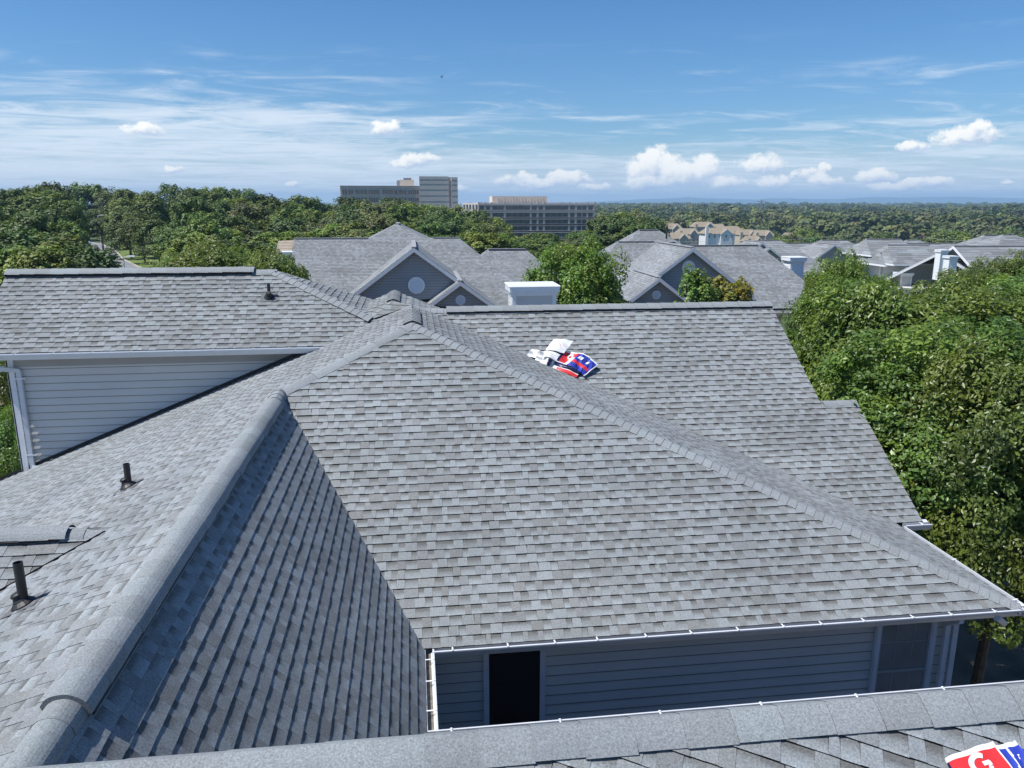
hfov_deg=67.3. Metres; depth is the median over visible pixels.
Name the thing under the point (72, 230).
wood tree
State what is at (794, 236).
wood tree
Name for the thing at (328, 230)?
wood tree
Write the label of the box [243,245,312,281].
maple tree
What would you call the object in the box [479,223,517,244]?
wood tree
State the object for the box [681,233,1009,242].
power line
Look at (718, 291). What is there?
sapling
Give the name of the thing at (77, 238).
wood tree
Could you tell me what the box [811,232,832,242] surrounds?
wood tree
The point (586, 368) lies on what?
wrapper
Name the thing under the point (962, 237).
wood tree
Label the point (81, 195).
wood tree
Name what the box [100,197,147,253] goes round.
wood tree
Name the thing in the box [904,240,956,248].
row house
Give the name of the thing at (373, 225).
wood tree
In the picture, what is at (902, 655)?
window
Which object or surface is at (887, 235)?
wood tree
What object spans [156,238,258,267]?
maple tree
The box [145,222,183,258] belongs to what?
wood tree
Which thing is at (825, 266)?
leafy tree
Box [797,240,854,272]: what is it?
row house
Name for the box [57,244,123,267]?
wood tree
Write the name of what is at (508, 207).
window
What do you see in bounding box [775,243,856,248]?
row house
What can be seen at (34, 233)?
wood tree
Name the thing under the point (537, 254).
wood tree
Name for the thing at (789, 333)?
leafy tree
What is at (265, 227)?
wood tree
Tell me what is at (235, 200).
wood tree
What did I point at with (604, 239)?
wood tree
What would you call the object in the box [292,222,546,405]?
gabled house
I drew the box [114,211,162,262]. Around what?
wood tree
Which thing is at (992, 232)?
wood tree
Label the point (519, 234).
window
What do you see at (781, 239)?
wood tree
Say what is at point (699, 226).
beige house
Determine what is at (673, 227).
beige house
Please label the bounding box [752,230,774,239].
beige house
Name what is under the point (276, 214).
wood tree
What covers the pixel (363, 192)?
window
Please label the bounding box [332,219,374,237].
wood tree
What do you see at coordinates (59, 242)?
wood tree
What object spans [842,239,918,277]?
row house
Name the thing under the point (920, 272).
row house
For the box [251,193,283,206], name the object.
wood tree
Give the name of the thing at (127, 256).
street lamp
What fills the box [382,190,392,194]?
window
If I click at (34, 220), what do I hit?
wood tree
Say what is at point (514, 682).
door
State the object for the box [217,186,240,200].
wood tree
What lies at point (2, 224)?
wood tree
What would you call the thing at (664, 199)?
mountain
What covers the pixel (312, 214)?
wood tree
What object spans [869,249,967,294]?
row house
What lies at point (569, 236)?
wood tree
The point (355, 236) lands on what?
wood tree
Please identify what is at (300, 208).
wood tree
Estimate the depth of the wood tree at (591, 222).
171.77 m
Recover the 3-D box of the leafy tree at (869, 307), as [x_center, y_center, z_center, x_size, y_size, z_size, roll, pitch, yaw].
[10.988,1.766,22.177,6.893,9.995,6.540,4,14,16]
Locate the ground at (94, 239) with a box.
[9,203,795,332]
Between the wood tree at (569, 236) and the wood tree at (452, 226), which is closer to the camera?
the wood tree at (452, 226)
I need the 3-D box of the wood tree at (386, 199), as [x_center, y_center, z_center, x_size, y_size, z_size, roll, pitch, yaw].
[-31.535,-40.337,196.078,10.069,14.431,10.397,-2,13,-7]
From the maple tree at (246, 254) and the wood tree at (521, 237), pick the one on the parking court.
the maple tree at (246, 254)
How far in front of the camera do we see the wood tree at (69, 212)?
121.02 m
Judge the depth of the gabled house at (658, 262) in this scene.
47.18 m
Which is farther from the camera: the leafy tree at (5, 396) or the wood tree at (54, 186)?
the wood tree at (54, 186)
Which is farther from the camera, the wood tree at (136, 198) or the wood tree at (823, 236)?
the wood tree at (823, 236)
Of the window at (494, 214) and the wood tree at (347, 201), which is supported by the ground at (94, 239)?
the wood tree at (347, 201)
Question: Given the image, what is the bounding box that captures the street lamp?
[123,255,135,267]
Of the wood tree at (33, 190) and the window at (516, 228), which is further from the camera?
the window at (516, 228)
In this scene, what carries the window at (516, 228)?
in the office block at (521, 215)
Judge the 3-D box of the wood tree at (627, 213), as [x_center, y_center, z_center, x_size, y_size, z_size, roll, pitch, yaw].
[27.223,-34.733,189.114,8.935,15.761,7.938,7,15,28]
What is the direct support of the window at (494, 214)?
in the office block at (521, 215)
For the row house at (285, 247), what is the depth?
60.50 m
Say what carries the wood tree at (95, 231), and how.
on the ground at (94, 239)
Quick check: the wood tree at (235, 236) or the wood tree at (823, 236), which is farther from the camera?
the wood tree at (823, 236)
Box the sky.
[0,0,1023,203]
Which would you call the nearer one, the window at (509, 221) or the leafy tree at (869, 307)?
the leafy tree at (869, 307)
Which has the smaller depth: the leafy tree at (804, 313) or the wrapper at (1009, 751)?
the wrapper at (1009, 751)
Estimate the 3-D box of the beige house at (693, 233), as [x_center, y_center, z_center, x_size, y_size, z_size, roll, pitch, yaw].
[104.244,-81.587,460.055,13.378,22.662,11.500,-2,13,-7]
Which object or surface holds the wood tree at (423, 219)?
on the ground at (94, 239)
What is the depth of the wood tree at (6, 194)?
166.26 m
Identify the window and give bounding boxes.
[360,190,366,194]
[368,190,379,194]
[369,198,379,201]
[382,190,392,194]
[399,190,406,194]
[408,190,418,194]
[408,198,418,201]
[463,204,476,213]
[493,205,503,209]
[493,213,503,216]
[506,205,529,209]
[506,213,529,216]
[506,219,529,223]
[508,226,529,230]
[511,233,529,236]
[545,205,567,209]
[545,213,567,216]
[545,219,567,223]
[545,226,567,229]
[545,233,567,236]
[867,622,937,692]
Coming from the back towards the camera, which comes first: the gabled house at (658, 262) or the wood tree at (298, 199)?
the wood tree at (298, 199)
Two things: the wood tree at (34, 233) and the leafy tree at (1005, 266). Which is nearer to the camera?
the leafy tree at (1005, 266)
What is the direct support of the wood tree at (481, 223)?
on the ground at (94, 239)
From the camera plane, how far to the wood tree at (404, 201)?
203.49 m
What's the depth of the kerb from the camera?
163.56 m
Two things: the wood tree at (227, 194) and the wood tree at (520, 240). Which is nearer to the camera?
the wood tree at (520, 240)
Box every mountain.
[547,197,1023,203]
[599,197,757,201]
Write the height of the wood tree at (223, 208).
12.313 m
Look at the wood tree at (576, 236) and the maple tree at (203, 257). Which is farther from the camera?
the wood tree at (576, 236)
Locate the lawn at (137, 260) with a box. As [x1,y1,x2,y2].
[116,249,163,267]
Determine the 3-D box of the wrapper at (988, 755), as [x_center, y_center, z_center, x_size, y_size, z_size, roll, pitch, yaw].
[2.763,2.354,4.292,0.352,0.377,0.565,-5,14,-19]
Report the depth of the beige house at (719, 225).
529.74 m
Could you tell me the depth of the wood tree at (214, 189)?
185.52 m
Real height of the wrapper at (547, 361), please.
0.196 m
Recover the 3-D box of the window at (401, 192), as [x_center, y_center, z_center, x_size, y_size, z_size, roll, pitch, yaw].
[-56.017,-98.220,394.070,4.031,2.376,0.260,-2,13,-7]
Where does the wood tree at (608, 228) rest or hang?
on the ground at (94, 239)
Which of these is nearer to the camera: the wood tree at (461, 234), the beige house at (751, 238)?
the wood tree at (461, 234)
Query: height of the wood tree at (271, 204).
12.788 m
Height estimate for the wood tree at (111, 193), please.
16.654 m
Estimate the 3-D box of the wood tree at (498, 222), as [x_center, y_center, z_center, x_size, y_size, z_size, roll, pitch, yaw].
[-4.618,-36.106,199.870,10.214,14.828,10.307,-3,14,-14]
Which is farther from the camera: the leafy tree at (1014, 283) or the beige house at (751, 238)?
the beige house at (751, 238)
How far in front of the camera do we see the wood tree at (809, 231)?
368.51 m
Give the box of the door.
[483,650,545,725]
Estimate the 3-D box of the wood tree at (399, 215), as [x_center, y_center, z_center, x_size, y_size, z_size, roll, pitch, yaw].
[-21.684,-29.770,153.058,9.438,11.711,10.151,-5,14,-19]
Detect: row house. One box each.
[276,240,302,264]
[739,240,823,279]
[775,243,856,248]
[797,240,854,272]
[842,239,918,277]
[858,244,965,285]
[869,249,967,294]
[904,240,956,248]
[941,234,1023,270]
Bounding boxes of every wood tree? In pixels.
[0,188,27,206]
[0,192,17,206]
[0,205,24,215]
[0,211,12,224]
[0,211,61,240]
[0,220,10,234]
[0,228,55,254]
[0,243,66,304]
[3,195,51,213]
[5,212,41,227]
[8,234,64,244]
[13,204,70,229]
[17,184,51,200]
[17,249,78,268]
[18,186,41,194]
[22,228,49,235]
[29,189,77,223]
[29,236,96,267]
[39,180,74,197]
[47,189,87,225]
[48,219,90,247]
[49,230,88,247]
[50,200,89,240]
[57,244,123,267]
[65,183,98,211]
[71,182,108,236]
[78,209,105,239]
[84,217,116,248]
[87,186,115,216]
[95,214,127,244]
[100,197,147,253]
[103,208,147,258]
[105,187,135,229]
[108,189,138,248]
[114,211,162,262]
[130,191,169,222]
[130,219,174,260]
[133,190,158,220]
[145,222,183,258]
[151,182,180,224]
[158,226,188,260]
[164,231,208,264]
[166,187,208,225]
[168,196,214,228]
[180,215,229,252]
[184,210,232,234]
[191,234,233,253]
[196,189,230,205]
[198,186,224,196]
[200,200,232,216]
[215,214,263,238]
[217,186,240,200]
[217,196,254,221]
[219,227,248,245]
[224,239,276,259]
[226,198,259,225]
[229,188,257,204]
[229,224,274,242]
[235,219,282,237]
[240,203,273,221]
[248,230,298,244]
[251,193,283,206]
[256,198,291,226]
[261,243,277,257]
[265,217,309,240]
[270,207,308,232]
[283,202,310,220]
[284,231,319,239]
[287,194,317,211]
[297,222,332,237]
[298,208,327,223]
[300,196,331,212]
[313,223,346,237]
[317,213,337,227]
[320,211,339,215]
[326,196,361,214]
[326,229,370,252]
[328,212,361,230]
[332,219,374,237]
[334,204,362,225]
[353,199,384,217]
[355,210,388,227]
[359,215,395,233]
[363,229,381,236]
[370,201,399,222]
[375,197,403,207]
[380,204,424,226]
[394,221,422,232]
[395,205,432,233]
[398,199,415,204]
[401,203,432,212]
[409,214,444,228]
[414,222,448,237]
[419,206,453,227]
[424,203,449,210]
[424,218,464,236]
[440,235,472,248]
[446,203,469,223]
[447,209,465,224]
[449,221,483,236]
[456,232,497,250]
[463,209,489,226]
[464,231,509,257]
[467,218,490,228]
[479,216,513,233]
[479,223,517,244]
[486,233,519,269]
[487,227,515,238]
[512,235,530,260]
[513,238,531,248]
[518,238,556,253]
[522,232,539,237]
[523,251,561,272]
[527,232,563,251]
[550,245,596,261]
[561,238,573,264]
[564,231,583,239]
[570,233,617,250]
[572,231,601,245]
[582,214,620,245]
[593,214,639,245]
[616,210,635,223]
[618,223,648,240]
[625,209,649,224]
[636,216,670,236]
[770,234,791,240]
[772,231,780,238]
[772,237,792,247]
[785,232,805,242]
[795,227,817,237]
[800,235,822,242]
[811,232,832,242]
[829,231,848,239]
[875,232,896,238]
[925,228,957,242]
[951,230,974,242]
[983,229,997,235]
[994,231,1023,238]
[1003,226,1015,233]
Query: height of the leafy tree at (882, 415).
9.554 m
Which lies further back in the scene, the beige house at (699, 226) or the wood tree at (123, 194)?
the beige house at (699, 226)
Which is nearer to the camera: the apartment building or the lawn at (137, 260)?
the apartment building
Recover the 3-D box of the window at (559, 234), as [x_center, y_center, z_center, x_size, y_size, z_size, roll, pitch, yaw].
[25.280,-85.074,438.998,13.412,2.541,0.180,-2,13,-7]
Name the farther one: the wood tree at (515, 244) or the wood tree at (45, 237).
the wood tree at (515, 244)
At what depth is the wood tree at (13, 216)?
116.30 m
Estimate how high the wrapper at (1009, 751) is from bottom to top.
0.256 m
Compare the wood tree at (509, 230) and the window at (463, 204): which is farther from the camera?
the window at (463, 204)
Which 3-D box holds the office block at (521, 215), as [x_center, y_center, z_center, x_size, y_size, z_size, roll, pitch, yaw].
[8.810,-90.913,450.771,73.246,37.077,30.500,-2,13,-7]
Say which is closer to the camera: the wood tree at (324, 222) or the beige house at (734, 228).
the wood tree at (324, 222)
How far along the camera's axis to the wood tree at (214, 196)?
173.75 m
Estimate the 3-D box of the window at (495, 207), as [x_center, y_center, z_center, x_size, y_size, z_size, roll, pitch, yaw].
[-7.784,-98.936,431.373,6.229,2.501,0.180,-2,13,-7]
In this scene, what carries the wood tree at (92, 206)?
on the ground at (94, 239)
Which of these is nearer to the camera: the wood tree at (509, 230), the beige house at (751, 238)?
the wood tree at (509, 230)
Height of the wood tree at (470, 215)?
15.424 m
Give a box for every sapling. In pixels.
[674,263,720,365]
[703,274,754,323]
[710,283,722,301]
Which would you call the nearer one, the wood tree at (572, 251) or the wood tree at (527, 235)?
the wood tree at (572, 251)
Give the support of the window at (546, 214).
in the office block at (521, 215)
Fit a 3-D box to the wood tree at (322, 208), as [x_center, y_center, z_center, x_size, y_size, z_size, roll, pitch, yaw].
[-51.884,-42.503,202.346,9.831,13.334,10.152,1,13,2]
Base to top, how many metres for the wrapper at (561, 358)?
0.376 m
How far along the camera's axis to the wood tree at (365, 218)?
137.22 m
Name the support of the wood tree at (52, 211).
on the ground at (94, 239)
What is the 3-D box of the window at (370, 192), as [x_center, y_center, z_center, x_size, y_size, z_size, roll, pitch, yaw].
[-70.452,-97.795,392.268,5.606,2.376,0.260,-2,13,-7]
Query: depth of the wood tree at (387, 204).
173.68 m
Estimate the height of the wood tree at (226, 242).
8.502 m
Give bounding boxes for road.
[89,243,137,267]
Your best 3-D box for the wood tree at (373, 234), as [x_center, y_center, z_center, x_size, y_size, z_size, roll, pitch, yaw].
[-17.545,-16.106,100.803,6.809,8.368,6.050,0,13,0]
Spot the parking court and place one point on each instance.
(1002, 664)
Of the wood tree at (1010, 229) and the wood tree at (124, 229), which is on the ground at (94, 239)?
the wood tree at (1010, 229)
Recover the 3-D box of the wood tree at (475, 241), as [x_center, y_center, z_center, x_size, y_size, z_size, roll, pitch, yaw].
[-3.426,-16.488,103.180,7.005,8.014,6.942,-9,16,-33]
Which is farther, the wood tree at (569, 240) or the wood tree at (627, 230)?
the wood tree at (569, 240)
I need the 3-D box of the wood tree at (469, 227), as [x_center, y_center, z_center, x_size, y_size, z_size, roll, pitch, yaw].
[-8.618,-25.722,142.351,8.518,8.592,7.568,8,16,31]
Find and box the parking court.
[0,380,1023,685]
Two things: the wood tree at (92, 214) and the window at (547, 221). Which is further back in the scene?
the window at (547, 221)
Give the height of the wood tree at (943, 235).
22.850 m
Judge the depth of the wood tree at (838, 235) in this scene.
334.76 m
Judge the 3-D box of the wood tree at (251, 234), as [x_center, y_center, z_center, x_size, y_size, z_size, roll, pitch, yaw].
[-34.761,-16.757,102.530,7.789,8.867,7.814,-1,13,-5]
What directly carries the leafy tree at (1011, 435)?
on the parking court
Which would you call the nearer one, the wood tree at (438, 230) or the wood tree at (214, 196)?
the wood tree at (438, 230)
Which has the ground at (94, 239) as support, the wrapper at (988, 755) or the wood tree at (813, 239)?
the wood tree at (813, 239)
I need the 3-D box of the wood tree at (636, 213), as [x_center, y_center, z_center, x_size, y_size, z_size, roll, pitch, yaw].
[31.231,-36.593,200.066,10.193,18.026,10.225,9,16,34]
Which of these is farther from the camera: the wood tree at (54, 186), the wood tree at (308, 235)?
the wood tree at (54, 186)
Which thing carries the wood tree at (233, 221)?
on the lawn at (137, 260)
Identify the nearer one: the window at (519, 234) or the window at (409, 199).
the window at (409, 199)
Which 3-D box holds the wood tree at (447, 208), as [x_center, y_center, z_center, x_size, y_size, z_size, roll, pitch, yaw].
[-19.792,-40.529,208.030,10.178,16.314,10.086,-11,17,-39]
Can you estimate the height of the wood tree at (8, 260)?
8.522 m
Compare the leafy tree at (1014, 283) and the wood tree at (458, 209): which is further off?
the wood tree at (458, 209)
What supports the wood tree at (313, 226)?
on the ground at (94, 239)
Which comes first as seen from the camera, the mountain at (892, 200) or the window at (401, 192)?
the window at (401, 192)
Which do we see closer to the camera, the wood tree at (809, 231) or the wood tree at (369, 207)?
the wood tree at (369, 207)
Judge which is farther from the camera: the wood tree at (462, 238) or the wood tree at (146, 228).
the wood tree at (146, 228)
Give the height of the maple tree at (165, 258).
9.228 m
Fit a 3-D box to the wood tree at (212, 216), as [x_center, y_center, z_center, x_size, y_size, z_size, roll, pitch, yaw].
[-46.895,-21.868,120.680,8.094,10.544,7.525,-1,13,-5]
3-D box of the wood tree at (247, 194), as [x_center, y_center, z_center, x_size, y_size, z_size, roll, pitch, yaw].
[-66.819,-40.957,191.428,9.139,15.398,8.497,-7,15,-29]
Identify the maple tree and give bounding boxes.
[139,249,191,267]
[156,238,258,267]
[231,243,262,261]
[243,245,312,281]
[521,234,631,303]
[573,277,623,303]
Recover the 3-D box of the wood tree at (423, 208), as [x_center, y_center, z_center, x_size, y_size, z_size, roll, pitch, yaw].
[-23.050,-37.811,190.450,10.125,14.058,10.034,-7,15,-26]
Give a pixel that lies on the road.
(128, 265)
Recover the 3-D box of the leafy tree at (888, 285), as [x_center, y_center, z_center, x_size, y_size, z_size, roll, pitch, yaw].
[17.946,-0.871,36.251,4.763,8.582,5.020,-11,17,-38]
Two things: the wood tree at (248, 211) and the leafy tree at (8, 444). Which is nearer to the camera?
the leafy tree at (8, 444)
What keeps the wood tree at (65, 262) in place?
on the ground at (94, 239)
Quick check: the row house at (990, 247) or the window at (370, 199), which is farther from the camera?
the window at (370, 199)
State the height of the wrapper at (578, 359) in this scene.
0.326 m
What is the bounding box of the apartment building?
[0,266,1023,767]
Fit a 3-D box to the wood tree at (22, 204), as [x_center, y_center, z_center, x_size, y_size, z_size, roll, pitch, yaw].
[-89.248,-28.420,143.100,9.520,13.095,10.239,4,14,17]
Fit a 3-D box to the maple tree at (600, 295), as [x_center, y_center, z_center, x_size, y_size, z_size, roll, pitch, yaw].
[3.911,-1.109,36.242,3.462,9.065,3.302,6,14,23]
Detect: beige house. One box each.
[665,223,681,232]
[668,232,691,244]
[674,228,698,244]
[689,222,715,231]
[699,226,735,244]
[714,224,724,227]
[724,226,739,231]
[734,229,753,244]
[740,236,761,244]
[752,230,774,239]
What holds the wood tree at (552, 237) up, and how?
on the ground at (94, 239)
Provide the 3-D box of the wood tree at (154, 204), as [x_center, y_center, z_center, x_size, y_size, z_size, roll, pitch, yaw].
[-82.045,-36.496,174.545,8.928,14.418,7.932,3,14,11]
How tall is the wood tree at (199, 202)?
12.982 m
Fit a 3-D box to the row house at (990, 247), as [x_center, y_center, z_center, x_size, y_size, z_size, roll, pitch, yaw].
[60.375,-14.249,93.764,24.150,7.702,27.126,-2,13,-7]
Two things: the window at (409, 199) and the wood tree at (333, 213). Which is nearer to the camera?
the wood tree at (333, 213)
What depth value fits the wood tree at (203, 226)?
91.68 m
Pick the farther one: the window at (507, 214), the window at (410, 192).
the window at (507, 214)
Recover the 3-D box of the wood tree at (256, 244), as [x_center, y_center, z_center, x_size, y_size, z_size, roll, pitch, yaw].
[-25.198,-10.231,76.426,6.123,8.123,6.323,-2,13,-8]
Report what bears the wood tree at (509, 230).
on the ground at (94, 239)
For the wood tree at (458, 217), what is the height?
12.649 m
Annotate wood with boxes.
[479,202,1023,242]
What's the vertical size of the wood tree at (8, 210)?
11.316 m
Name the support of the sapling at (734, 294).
on the ground at (94, 239)
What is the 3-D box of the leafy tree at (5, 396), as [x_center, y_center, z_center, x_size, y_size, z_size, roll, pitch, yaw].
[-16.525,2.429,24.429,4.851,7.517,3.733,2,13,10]
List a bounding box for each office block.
[340,176,457,209]
[463,196,594,262]
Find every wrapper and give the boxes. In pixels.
[527,349,545,358]
[535,356,552,365]
[542,350,577,363]
[542,357,578,376]
[546,339,572,352]
[564,353,592,367]
[575,359,597,375]
[945,741,1012,767]
[996,740,1023,767]
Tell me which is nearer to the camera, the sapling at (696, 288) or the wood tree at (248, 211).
the sapling at (696, 288)
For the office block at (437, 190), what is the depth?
393.41 m
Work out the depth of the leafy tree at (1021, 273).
34.67 m
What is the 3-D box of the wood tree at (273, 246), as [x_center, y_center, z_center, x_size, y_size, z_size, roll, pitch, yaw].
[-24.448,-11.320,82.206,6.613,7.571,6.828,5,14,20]
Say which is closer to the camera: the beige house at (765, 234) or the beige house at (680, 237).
the beige house at (680, 237)
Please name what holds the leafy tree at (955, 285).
on the parking court
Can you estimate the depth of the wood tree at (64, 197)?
161.78 m
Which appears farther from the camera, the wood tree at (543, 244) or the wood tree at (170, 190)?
the wood tree at (170, 190)
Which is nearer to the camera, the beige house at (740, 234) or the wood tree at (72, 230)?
the wood tree at (72, 230)
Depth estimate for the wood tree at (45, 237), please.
72.27 m
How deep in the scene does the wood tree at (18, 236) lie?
67.29 m
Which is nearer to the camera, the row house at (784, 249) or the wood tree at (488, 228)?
the row house at (784, 249)
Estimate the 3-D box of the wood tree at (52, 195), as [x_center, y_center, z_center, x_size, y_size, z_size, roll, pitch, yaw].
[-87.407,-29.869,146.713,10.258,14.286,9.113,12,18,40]
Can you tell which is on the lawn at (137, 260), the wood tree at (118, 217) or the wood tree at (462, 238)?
the wood tree at (118, 217)
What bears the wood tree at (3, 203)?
on the ground at (94, 239)
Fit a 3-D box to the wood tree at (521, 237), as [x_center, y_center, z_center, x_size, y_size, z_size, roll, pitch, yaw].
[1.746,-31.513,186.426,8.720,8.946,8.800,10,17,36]
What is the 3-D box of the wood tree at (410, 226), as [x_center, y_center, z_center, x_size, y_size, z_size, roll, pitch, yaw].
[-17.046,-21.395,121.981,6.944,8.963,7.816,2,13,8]
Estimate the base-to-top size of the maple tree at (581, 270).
10.507 m
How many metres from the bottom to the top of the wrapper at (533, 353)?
0.187 m
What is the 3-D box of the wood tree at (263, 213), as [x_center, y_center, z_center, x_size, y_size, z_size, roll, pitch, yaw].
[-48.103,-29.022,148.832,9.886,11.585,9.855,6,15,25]
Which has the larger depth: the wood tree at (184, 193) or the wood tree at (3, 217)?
the wood tree at (184, 193)
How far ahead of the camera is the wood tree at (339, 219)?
138.98 m
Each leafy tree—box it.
[0,360,16,466]
[0,403,20,476]
[779,262,906,371]
[783,325,813,361]
[791,273,989,470]
[792,247,872,327]
[815,314,1023,572]
[869,275,905,297]
[869,330,1023,684]
[895,269,990,330]
[905,282,1023,352]
[916,266,1011,294]
[958,248,1023,276]
[975,272,1023,325]
[1006,267,1023,281]
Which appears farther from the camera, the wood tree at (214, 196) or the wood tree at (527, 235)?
the wood tree at (527, 235)
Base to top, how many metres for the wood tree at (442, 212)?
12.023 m
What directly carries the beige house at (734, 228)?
on the ground at (94, 239)
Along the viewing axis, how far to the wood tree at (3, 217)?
110.55 m
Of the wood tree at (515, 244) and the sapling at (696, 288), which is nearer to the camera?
the sapling at (696, 288)
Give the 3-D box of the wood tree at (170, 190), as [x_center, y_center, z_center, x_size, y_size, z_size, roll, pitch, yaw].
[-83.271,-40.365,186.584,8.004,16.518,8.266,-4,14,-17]
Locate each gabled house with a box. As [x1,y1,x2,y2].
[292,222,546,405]
[557,227,807,332]
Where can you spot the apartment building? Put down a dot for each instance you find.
(222, 548)
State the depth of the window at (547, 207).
435.45 m
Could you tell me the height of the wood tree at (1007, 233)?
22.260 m
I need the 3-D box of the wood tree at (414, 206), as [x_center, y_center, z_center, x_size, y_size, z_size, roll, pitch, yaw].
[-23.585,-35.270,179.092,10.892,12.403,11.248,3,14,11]
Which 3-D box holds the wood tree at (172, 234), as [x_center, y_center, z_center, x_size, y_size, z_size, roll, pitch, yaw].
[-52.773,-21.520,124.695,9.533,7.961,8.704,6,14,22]
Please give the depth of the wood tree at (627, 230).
143.53 m
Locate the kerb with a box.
[91,242,141,267]
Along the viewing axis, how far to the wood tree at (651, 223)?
173.08 m
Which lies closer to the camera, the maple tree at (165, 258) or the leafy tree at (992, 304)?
the leafy tree at (992, 304)
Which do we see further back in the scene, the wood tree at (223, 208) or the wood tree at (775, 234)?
the wood tree at (775, 234)
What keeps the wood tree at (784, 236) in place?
on the ground at (94, 239)
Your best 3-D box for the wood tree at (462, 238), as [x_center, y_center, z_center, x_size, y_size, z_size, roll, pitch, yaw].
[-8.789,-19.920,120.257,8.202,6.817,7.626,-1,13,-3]
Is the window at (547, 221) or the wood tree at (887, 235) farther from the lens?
the window at (547, 221)
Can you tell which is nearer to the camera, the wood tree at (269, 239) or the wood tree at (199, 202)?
the wood tree at (269, 239)
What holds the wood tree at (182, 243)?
on the ground at (94, 239)
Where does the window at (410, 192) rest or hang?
in the office block at (437, 190)
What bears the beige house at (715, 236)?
on the ground at (94, 239)
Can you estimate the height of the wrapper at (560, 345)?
0.266 m
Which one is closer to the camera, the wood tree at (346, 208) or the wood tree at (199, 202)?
the wood tree at (199, 202)
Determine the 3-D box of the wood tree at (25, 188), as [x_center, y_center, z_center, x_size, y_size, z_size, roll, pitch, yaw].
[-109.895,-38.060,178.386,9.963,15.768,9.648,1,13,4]
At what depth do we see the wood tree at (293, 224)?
123.54 m
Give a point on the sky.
(558, 100)
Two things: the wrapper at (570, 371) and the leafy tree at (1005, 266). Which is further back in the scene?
the leafy tree at (1005, 266)
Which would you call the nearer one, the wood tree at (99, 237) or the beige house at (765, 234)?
the wood tree at (99, 237)
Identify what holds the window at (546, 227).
in the office block at (521, 215)
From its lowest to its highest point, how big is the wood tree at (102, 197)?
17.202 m

